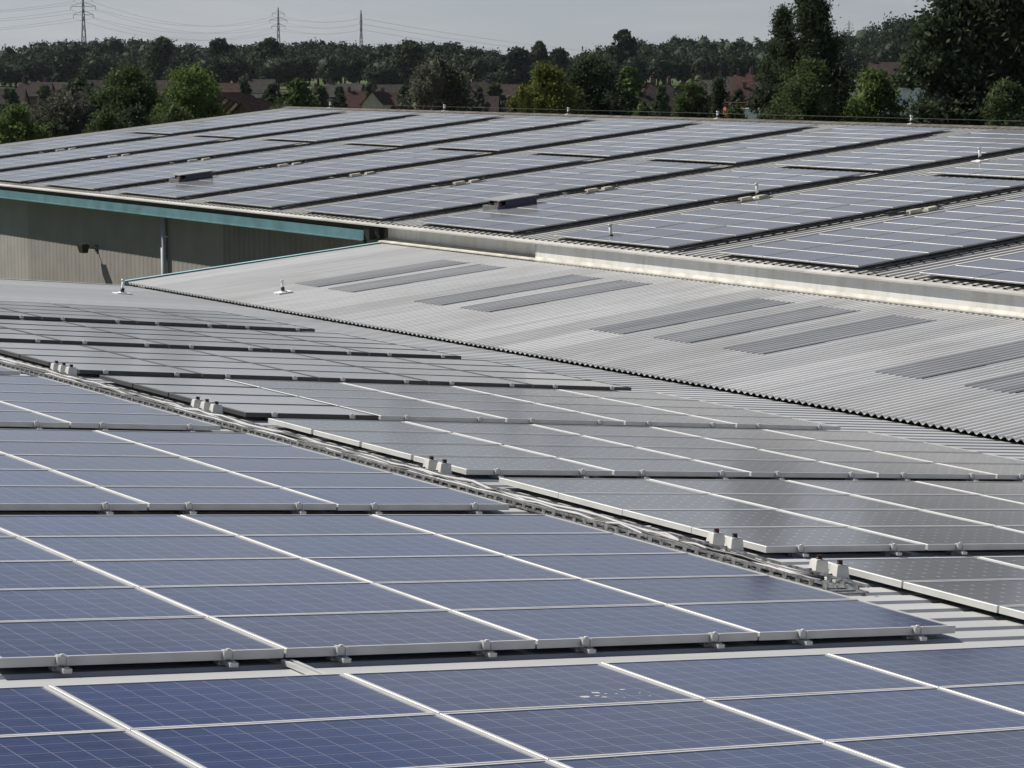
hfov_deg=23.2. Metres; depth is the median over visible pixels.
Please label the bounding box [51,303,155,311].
solar panel
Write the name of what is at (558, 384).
solar panel
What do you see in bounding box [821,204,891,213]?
solar panel
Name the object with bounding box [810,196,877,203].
solar panel
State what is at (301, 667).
mounting rail
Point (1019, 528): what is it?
solar panel
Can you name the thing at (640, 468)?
solar panel
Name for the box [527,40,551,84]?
broadleaf tree
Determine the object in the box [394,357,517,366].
solar panel
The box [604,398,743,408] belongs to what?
solar panel
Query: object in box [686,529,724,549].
isolator box
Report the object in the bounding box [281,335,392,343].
solar panel
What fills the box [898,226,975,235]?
solar panel
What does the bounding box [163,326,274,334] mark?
solar panel
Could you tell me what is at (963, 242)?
solar panel
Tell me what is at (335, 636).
solar panel
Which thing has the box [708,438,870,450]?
solar panel
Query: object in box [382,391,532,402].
solar panel
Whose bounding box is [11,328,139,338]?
solar panel
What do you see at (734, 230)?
solar panel
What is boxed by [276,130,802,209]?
cable tray
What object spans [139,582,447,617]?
solar panel
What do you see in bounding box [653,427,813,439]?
solar panel
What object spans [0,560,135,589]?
solar panel
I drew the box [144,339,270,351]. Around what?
solar panel
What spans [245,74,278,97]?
house
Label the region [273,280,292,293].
anchor post
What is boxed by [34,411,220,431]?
solar panel
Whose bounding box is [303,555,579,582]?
solar panel
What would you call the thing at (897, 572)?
solar panel
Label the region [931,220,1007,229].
solar panel
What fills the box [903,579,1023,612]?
solar panel
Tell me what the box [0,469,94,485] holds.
solar panel
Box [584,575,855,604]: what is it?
solar panel
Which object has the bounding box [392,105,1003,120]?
safety line
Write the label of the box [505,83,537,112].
bush
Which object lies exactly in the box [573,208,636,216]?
solar panel
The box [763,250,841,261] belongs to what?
solar panel
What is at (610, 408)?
solar panel
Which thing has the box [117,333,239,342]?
solar panel
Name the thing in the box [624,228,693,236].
solar panel
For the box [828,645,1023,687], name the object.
solar panel
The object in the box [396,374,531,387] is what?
solar panel
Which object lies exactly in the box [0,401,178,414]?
solar panel
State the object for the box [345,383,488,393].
solar panel
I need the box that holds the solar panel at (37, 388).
[0,383,101,393]
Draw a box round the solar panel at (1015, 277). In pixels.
[974,271,1023,283]
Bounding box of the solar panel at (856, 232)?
[820,228,893,237]
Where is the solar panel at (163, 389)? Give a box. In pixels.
[133,384,292,396]
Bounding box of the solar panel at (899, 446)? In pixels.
[821,440,978,452]
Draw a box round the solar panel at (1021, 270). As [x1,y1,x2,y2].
[1011,268,1023,271]
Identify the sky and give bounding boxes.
[0,0,934,57]
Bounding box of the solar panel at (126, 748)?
[0,729,197,767]
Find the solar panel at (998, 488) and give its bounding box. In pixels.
[916,481,1023,494]
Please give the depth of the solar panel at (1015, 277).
42.58 m
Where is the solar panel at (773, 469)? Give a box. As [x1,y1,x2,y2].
[694,459,876,480]
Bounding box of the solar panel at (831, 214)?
[792,210,861,218]
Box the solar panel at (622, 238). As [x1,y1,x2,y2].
[591,233,659,243]
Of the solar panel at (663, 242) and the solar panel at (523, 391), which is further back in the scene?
the solar panel at (663, 242)
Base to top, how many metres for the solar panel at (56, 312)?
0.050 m
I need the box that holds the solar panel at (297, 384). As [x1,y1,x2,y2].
[225,379,376,390]
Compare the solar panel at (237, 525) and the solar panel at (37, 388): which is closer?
the solar panel at (237, 525)
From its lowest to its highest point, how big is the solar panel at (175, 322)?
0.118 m
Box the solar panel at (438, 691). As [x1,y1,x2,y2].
[344,663,702,713]
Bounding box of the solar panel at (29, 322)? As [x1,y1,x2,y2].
[0,319,84,326]
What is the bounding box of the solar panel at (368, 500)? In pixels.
[282,487,508,513]
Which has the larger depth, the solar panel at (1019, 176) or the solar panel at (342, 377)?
the solar panel at (1019, 176)
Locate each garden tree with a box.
[0,86,19,111]
[35,84,51,119]
[145,81,158,103]
[239,78,252,95]
[313,85,328,106]
[331,86,347,107]
[364,81,377,96]
[396,84,413,109]
[469,85,490,111]
[485,81,506,111]
[651,85,671,116]
[673,82,684,94]
[730,88,746,101]
[848,68,859,79]
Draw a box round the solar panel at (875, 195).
[839,192,906,198]
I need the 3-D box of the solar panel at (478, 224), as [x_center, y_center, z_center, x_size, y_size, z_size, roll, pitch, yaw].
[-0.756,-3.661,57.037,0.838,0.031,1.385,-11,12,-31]
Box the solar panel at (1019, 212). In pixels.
[994,209,1023,216]
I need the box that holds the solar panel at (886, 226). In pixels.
[854,222,925,231]
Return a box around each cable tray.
[0,115,329,158]
[0,117,404,171]
[0,356,869,594]
[24,120,487,183]
[99,123,580,191]
[181,126,684,199]
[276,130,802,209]
[389,135,936,221]
[520,150,1023,235]
[677,188,1023,251]
[867,239,1023,271]
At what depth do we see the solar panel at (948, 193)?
54.89 m
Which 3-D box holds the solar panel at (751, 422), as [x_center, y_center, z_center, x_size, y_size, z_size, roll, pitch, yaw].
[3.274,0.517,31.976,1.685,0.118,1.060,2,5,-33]
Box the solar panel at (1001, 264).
[957,258,1023,270]
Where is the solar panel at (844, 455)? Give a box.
[760,449,930,462]
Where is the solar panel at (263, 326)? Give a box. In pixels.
[209,321,314,331]
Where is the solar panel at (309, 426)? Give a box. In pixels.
[268,418,447,433]
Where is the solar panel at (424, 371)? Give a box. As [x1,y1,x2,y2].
[362,367,490,376]
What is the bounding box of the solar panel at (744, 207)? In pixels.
[712,204,777,211]
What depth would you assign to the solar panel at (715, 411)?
32.87 m
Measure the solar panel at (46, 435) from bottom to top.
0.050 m
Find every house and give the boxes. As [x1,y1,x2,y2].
[0,88,30,115]
[17,77,54,114]
[43,77,67,90]
[74,75,106,96]
[146,75,180,105]
[213,94,249,103]
[214,79,239,91]
[214,92,243,97]
[217,96,255,106]
[222,98,261,111]
[223,100,266,114]
[230,102,274,114]
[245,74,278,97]
[311,82,337,107]
[325,78,364,99]
[344,85,367,107]
[360,85,393,108]
[366,80,402,91]
[381,86,399,108]
[459,82,492,109]
[470,90,500,111]
[486,79,520,111]
[635,88,678,116]
[637,76,657,96]
[663,76,674,94]
[691,74,712,110]
[716,71,732,114]
[729,69,764,96]
[739,81,760,101]
[747,67,766,74]
[867,57,901,86]
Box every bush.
[0,101,57,143]
[38,120,71,138]
[78,106,129,133]
[113,103,151,127]
[149,102,198,124]
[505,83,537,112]
[628,100,660,116]
[724,103,748,118]
[923,88,963,124]
[977,76,1023,126]
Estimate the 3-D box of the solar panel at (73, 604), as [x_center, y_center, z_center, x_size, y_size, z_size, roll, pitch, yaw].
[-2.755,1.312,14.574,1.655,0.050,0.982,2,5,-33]
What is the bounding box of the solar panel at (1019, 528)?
[997,526,1023,531]
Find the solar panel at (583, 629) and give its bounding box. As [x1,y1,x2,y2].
[451,604,757,653]
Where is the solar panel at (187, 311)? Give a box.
[138,307,239,315]
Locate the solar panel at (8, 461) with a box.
[0,454,48,469]
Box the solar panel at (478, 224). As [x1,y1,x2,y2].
[448,219,509,228]
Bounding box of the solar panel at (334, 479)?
[230,471,447,487]
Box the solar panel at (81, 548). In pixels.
[20,535,298,560]
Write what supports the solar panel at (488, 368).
on the warehouse at (934, 376)
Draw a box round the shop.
[723,102,768,118]
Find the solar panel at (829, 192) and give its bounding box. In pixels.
[801,189,864,195]
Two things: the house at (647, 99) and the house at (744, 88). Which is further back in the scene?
the house at (744, 88)
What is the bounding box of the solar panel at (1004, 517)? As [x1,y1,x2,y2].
[922,509,1023,525]
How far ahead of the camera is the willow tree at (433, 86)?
117.45 m
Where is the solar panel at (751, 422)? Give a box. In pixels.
[692,415,840,430]
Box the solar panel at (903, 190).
[868,187,935,193]
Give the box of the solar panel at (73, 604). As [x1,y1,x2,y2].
[0,587,205,621]
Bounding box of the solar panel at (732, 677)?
[601,654,933,699]
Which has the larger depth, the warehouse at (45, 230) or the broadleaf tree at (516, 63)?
the broadleaf tree at (516, 63)
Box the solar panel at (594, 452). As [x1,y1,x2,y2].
[504,445,687,458]
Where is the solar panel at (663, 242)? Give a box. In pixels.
[629,237,701,247]
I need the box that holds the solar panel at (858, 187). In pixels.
[831,184,891,191]
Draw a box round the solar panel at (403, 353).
[342,347,460,358]
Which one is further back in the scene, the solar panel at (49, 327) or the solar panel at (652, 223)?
the solar panel at (652, 223)
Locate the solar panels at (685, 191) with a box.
[0,109,1023,225]
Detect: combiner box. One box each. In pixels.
[39,146,81,152]
[91,152,134,158]
[170,156,215,163]
[258,161,305,168]
[329,170,379,177]
[431,177,484,186]
[562,184,617,193]
[714,192,772,202]
[880,204,942,215]
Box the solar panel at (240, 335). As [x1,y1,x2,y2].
[187,331,306,340]
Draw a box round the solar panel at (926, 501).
[852,494,1023,509]
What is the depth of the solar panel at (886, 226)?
50.23 m
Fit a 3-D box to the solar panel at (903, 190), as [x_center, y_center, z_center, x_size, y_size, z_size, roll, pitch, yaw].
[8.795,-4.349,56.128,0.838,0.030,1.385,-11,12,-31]
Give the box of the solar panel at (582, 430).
[532,424,696,436]
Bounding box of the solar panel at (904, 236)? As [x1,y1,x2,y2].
[865,232,941,241]
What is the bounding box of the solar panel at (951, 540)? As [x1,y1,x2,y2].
[851,526,1023,554]
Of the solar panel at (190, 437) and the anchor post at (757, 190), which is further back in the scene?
the anchor post at (757, 190)
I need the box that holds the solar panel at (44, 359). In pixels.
[20,355,166,365]
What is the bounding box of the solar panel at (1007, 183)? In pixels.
[970,179,1023,187]
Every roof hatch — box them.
[169,169,214,182]
[482,193,539,210]
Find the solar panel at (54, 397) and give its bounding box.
[0,392,138,403]
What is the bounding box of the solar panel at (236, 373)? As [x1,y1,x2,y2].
[171,366,317,380]
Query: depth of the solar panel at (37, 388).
28.35 m
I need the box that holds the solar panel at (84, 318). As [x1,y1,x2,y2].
[21,312,136,323]
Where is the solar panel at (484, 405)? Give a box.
[422,400,574,411]
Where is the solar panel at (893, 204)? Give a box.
[852,199,921,208]
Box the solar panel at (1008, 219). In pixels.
[964,214,1023,223]
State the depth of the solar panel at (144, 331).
39.69 m
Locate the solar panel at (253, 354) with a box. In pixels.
[190,349,318,358]
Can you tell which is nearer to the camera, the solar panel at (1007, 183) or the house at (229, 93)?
the solar panel at (1007, 183)
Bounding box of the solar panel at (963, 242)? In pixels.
[914,236,994,247]
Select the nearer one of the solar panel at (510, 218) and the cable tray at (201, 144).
the solar panel at (510, 218)
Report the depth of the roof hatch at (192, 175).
74.45 m
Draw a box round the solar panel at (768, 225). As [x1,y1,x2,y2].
[728,220,799,230]
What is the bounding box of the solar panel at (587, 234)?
[554,230,621,239]
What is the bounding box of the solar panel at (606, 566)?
[507,553,766,578]
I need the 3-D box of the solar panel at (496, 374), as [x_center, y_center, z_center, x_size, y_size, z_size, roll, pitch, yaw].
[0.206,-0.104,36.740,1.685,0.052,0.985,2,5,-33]
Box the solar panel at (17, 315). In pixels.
[0,312,40,319]
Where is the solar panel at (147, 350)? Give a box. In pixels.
[82,345,216,355]
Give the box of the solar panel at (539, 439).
[453,432,630,446]
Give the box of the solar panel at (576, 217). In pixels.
[542,212,606,221]
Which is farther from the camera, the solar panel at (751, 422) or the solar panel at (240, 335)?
the solar panel at (240, 335)
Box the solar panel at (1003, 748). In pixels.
[826,728,1023,767]
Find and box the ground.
[0,75,700,135]
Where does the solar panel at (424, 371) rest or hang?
on the warehouse at (934, 376)
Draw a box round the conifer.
[708,73,729,117]
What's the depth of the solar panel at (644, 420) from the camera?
30.93 m
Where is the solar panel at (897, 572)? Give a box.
[826,557,1023,587]
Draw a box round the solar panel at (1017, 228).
[979,224,1023,232]
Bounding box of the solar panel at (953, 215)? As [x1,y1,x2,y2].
[915,211,990,219]
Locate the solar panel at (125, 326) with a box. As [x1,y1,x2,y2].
[67,322,181,330]
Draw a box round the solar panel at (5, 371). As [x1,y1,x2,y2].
[0,366,19,374]
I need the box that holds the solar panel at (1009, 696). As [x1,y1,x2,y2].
[939,683,1023,713]
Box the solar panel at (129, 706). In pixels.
[48,673,433,730]
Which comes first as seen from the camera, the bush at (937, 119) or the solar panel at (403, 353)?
the solar panel at (403, 353)
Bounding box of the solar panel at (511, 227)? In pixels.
[480,223,543,231]
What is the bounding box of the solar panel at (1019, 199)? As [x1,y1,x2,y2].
[1009,197,1023,200]
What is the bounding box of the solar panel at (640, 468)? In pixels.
[561,458,748,479]
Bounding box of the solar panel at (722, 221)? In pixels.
[688,217,756,225]
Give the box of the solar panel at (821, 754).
[549,741,897,767]
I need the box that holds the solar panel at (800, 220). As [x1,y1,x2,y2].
[760,215,830,224]
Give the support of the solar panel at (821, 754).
on the warehouse at (934, 376)
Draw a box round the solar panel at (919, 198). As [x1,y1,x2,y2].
[883,194,951,202]
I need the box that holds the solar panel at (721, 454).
[637,447,812,460]
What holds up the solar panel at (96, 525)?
on the warehouse at (934, 376)
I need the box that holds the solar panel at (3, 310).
[0,308,16,311]
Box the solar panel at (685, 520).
[622,509,843,532]
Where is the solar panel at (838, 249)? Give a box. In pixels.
[800,244,876,254]
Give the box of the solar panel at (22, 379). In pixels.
[0,375,69,384]
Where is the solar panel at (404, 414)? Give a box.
[340,406,504,422]
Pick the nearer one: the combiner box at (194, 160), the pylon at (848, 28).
the combiner box at (194, 160)
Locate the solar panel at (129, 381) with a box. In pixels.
[99,375,254,386]
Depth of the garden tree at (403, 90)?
399.57 m
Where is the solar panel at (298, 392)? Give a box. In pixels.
[261,387,417,399]
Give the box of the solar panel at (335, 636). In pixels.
[209,610,535,662]
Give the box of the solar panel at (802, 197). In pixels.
[772,194,837,201]
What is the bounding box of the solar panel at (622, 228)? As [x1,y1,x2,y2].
[588,225,651,232]
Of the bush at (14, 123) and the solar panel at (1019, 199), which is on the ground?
the bush at (14, 123)
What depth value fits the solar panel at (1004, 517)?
23.19 m
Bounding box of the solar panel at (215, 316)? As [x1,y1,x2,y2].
[163,312,263,319]
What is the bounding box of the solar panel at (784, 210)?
[751,207,817,214]
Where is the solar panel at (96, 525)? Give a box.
[0,515,233,537]
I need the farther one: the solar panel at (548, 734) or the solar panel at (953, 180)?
the solar panel at (953, 180)
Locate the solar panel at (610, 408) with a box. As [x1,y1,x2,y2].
[537,403,686,414]
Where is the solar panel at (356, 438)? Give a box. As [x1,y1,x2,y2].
[313,430,498,446]
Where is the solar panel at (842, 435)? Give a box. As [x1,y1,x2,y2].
[764,429,920,441]
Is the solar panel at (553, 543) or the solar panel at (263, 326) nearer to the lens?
the solar panel at (553, 543)
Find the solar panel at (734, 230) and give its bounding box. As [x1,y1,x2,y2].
[696,226,767,236]
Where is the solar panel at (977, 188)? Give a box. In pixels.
[941,184,1008,192]
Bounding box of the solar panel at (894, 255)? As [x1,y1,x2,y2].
[845,248,927,260]
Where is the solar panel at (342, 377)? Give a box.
[286,370,427,384]
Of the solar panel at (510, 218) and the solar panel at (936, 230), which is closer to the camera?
the solar panel at (936, 230)
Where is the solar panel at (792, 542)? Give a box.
[691,526,924,557]
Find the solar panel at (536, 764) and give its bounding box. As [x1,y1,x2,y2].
[429,760,564,767]
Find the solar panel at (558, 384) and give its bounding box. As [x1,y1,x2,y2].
[497,377,630,390]
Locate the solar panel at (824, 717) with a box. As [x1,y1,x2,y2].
[706,687,1023,741]
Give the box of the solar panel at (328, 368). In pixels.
[254,363,390,373]
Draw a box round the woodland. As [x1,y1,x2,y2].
[0,25,932,91]
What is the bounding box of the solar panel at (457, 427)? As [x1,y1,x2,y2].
[405,421,576,434]
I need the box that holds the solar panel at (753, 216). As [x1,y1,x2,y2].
[721,212,785,219]
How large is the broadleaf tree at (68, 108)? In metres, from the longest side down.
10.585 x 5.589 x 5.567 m
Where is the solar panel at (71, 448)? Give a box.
[0,441,179,456]
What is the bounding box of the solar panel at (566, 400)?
[494,394,640,405]
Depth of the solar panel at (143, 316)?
43.84 m
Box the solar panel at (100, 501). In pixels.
[0,486,146,514]
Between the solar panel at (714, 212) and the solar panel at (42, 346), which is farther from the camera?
the solar panel at (714, 212)
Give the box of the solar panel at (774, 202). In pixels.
[742,199,808,206]
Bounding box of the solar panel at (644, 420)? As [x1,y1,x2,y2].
[581,412,735,427]
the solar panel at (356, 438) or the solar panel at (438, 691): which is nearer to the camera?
the solar panel at (438, 691)
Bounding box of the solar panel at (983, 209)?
[948,206,1018,213]
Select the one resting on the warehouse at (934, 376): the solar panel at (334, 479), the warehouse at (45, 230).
the solar panel at (334, 479)
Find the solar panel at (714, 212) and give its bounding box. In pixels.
[683,209,744,216]
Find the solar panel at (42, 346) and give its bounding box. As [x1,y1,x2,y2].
[0,342,106,351]
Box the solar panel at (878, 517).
[779,509,992,526]
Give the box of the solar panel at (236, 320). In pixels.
[183,316,288,324]
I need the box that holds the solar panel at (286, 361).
[222,356,351,365]
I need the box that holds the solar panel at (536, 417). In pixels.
[464,409,623,425]
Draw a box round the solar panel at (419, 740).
[130,713,544,767]
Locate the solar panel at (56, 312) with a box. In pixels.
[3,308,113,316]
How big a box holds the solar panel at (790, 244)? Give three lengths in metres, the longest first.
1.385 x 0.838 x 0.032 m
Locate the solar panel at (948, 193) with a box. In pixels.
[913,189,980,197]
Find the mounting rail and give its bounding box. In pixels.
[281,659,326,674]
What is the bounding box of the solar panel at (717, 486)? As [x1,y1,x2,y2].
[649,479,846,493]
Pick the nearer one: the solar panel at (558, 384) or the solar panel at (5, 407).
the solar panel at (5, 407)
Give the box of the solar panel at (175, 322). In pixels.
[119,317,227,327]
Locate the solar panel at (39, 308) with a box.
[0,305,89,311]
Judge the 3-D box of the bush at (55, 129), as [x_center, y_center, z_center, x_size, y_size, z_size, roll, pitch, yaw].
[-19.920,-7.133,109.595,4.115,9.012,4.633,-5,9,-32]
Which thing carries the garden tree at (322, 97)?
on the ground
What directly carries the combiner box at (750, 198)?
on the warehouse at (45, 230)
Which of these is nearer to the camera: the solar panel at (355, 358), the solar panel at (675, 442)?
the solar panel at (675, 442)
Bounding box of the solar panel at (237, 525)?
[180,514,432,535]
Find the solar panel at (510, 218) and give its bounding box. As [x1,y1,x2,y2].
[479,215,541,222]
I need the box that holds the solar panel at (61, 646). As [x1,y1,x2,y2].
[0,617,283,673]
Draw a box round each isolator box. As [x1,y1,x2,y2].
[36,361,61,370]
[57,362,68,372]
[65,364,78,376]
[182,397,202,407]
[184,399,212,410]
[207,401,223,414]
[409,456,437,469]
[434,459,454,475]
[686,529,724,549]
[704,533,746,552]
[787,555,828,573]
[808,560,852,582]
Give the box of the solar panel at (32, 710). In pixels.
[0,685,125,735]
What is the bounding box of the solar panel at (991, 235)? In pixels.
[947,230,1023,240]
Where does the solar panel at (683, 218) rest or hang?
on the warehouse at (45, 230)
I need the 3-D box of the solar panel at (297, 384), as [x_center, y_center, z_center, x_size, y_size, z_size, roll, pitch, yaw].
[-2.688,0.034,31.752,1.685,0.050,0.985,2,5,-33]
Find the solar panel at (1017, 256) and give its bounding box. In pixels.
[991,252,1023,260]
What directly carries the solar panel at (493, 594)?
on the warehouse at (934, 376)
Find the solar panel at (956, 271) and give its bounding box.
[919,265,1008,278]
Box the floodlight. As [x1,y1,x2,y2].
[77,243,97,252]
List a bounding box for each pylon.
[70,0,95,44]
[271,8,285,42]
[359,11,362,47]
[845,22,852,33]
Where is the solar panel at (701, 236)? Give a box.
[665,231,734,241]
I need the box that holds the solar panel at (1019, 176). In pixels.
[1012,174,1023,177]
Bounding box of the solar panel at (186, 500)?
[99,486,336,514]
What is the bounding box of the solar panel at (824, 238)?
[787,234,861,243]
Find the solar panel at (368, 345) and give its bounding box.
[312,341,425,349]
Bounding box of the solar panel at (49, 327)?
[0,323,111,332]
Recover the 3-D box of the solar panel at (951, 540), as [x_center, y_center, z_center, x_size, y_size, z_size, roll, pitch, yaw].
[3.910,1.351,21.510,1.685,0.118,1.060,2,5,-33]
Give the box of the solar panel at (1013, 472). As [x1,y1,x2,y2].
[938,463,1023,481]
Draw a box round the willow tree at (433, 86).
[391,55,485,111]
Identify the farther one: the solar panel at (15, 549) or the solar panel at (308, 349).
the solar panel at (308, 349)
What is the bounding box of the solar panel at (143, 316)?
[94,312,200,320]
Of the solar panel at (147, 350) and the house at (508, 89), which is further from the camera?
the house at (508, 89)
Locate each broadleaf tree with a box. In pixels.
[27,82,94,135]
[54,76,106,120]
[83,59,166,122]
[142,36,175,79]
[147,62,245,124]
[206,37,234,82]
[249,36,283,78]
[260,83,286,105]
[269,77,320,109]
[384,38,426,87]
[448,68,476,110]
[497,46,531,87]
[508,59,590,114]
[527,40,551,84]
[549,47,574,85]
[560,43,643,115]
[603,29,638,78]
[616,65,644,113]
[671,78,723,117]
[760,52,866,121]
[837,63,858,120]
[840,64,917,122]
[855,11,930,52]
[889,54,925,122]
[897,0,1023,126]
[912,77,943,123]
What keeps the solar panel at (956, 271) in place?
on the warehouse at (45, 230)
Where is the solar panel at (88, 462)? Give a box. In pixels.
[8,454,224,470]
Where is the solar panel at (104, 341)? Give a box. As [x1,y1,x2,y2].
[39,335,167,347]
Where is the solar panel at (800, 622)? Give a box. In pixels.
[667,599,955,644]
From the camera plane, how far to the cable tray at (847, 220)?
52.12 m
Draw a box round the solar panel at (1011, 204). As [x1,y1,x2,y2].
[976,200,1023,208]
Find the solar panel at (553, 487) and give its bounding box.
[499,478,703,497]
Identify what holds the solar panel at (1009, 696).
on the warehouse at (934, 376)
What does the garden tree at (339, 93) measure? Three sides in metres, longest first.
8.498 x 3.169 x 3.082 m
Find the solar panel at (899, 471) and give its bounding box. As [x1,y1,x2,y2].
[819,461,995,481]
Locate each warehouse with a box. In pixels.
[0,106,1023,319]
[0,242,1023,686]
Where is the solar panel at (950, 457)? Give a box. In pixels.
[877,451,1023,463]
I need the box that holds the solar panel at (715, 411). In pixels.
[646,406,790,417]
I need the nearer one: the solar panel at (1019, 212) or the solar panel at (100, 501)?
the solar panel at (100, 501)
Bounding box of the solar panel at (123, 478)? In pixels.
[52,470,277,486]
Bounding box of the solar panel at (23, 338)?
[0,333,59,343]
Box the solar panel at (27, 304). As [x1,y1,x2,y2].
[0,301,70,307]
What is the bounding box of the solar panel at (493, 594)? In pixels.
[375,579,662,610]
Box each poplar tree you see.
[740,3,799,119]
[758,0,854,119]
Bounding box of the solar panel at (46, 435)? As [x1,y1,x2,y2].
[0,429,133,442]
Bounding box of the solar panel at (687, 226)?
[658,222,723,230]
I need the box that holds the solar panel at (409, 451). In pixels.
[362,442,551,459]
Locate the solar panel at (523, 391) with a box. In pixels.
[454,386,593,396]
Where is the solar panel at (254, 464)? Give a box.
[182,456,391,472]
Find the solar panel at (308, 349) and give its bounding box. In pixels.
[245,343,367,355]
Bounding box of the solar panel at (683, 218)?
[653,214,714,221]
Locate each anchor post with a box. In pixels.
[112,279,131,294]
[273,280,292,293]
[608,223,612,235]
[753,183,758,197]
[971,147,987,161]
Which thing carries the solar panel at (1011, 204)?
on the warehouse at (45, 230)
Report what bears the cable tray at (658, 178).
on the warehouse at (45, 230)
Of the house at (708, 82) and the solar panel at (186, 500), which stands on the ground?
the house at (708, 82)
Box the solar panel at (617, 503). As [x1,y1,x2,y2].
[558,493,771,514]
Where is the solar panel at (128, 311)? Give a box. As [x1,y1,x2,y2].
[75,308,177,315]
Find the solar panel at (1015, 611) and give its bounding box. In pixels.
[999,606,1023,619]
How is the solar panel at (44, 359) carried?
on the warehouse at (934, 376)
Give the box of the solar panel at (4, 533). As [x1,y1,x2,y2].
[0,529,16,536]
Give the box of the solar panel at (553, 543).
[437,533,685,555]
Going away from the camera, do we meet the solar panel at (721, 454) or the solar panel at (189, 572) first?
the solar panel at (189, 572)
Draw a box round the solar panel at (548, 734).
[440,700,820,760]
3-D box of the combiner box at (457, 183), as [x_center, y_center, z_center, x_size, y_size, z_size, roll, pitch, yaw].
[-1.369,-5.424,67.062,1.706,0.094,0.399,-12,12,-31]
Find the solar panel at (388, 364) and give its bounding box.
[328,360,454,369]
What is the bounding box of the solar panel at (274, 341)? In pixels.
[216,337,336,346]
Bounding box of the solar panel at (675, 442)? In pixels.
[583,435,754,448]
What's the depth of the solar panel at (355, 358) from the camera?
37.52 m
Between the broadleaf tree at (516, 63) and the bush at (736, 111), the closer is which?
the bush at (736, 111)
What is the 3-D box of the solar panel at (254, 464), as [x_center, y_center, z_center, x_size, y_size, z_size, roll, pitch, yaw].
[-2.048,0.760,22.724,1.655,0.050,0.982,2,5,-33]
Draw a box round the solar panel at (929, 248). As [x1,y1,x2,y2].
[881,242,961,253]
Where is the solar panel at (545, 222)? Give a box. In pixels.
[511,218,575,226]
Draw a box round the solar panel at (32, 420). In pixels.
[0,411,69,428]
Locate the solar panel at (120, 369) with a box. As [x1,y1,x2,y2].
[49,362,200,377]
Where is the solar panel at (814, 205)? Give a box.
[781,202,849,209]
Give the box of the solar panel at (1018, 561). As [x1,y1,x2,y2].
[980,556,1023,567]
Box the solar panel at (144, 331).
[90,327,211,336]
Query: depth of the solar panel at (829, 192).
56.87 m
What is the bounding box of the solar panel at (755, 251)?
[718,246,794,257]
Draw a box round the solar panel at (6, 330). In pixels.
[0,328,30,333]
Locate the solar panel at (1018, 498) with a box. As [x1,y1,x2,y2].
[985,495,1023,503]
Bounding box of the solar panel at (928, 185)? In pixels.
[897,182,963,188]
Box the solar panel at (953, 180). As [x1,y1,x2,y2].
[927,177,992,183]
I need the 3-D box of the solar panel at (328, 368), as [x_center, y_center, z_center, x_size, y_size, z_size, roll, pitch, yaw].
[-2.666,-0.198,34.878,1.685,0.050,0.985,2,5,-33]
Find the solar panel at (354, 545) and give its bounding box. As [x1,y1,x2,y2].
[239,534,501,557]
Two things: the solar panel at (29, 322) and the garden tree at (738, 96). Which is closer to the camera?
the solar panel at (29, 322)
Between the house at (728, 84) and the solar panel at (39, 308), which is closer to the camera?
the solar panel at (39, 308)
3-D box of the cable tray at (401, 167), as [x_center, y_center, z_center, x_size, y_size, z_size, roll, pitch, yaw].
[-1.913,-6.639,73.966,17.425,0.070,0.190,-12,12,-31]
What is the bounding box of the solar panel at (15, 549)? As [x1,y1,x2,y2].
[0,537,71,560]
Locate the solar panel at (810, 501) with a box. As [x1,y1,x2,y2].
[714,494,918,509]
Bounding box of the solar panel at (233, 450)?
[138,443,340,458]
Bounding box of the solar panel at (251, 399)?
[169,393,335,405]
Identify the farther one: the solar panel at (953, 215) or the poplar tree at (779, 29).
the poplar tree at (779, 29)
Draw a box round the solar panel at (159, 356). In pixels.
[111,352,248,362]
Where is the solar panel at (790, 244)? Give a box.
[753,240,827,249]
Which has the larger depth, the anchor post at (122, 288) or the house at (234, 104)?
the house at (234, 104)
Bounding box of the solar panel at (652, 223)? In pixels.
[618,219,686,227]
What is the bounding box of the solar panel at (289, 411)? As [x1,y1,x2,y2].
[213,403,378,419]
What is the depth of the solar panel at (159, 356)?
34.81 m
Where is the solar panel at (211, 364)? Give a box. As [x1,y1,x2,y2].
[141,359,281,369]
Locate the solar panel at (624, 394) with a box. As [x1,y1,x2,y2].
[559,389,694,399]
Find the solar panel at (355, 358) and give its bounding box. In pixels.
[294,353,419,362]
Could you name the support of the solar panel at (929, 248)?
on the warehouse at (45, 230)
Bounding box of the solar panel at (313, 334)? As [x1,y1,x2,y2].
[255,330,365,338]
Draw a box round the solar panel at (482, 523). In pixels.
[372,514,611,533]
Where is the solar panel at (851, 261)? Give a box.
[810,255,892,267]
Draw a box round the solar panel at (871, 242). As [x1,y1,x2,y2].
[833,238,908,247]
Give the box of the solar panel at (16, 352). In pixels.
[0,348,131,357]
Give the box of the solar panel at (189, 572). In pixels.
[77,558,367,587]
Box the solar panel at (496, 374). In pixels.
[461,370,586,379]
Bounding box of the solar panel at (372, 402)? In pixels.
[299,396,458,408]
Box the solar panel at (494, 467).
[413,456,611,477]
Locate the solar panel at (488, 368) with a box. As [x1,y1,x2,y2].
[425,363,549,372]
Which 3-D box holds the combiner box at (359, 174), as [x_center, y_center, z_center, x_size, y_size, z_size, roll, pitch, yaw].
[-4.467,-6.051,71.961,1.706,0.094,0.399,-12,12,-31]
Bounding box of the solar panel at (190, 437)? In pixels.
[95,430,288,444]
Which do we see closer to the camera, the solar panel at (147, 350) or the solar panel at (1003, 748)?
the solar panel at (1003, 748)
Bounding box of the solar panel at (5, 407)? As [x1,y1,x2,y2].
[0,402,28,410]
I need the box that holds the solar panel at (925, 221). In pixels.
[887,217,957,225]
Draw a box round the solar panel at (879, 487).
[787,480,979,494]

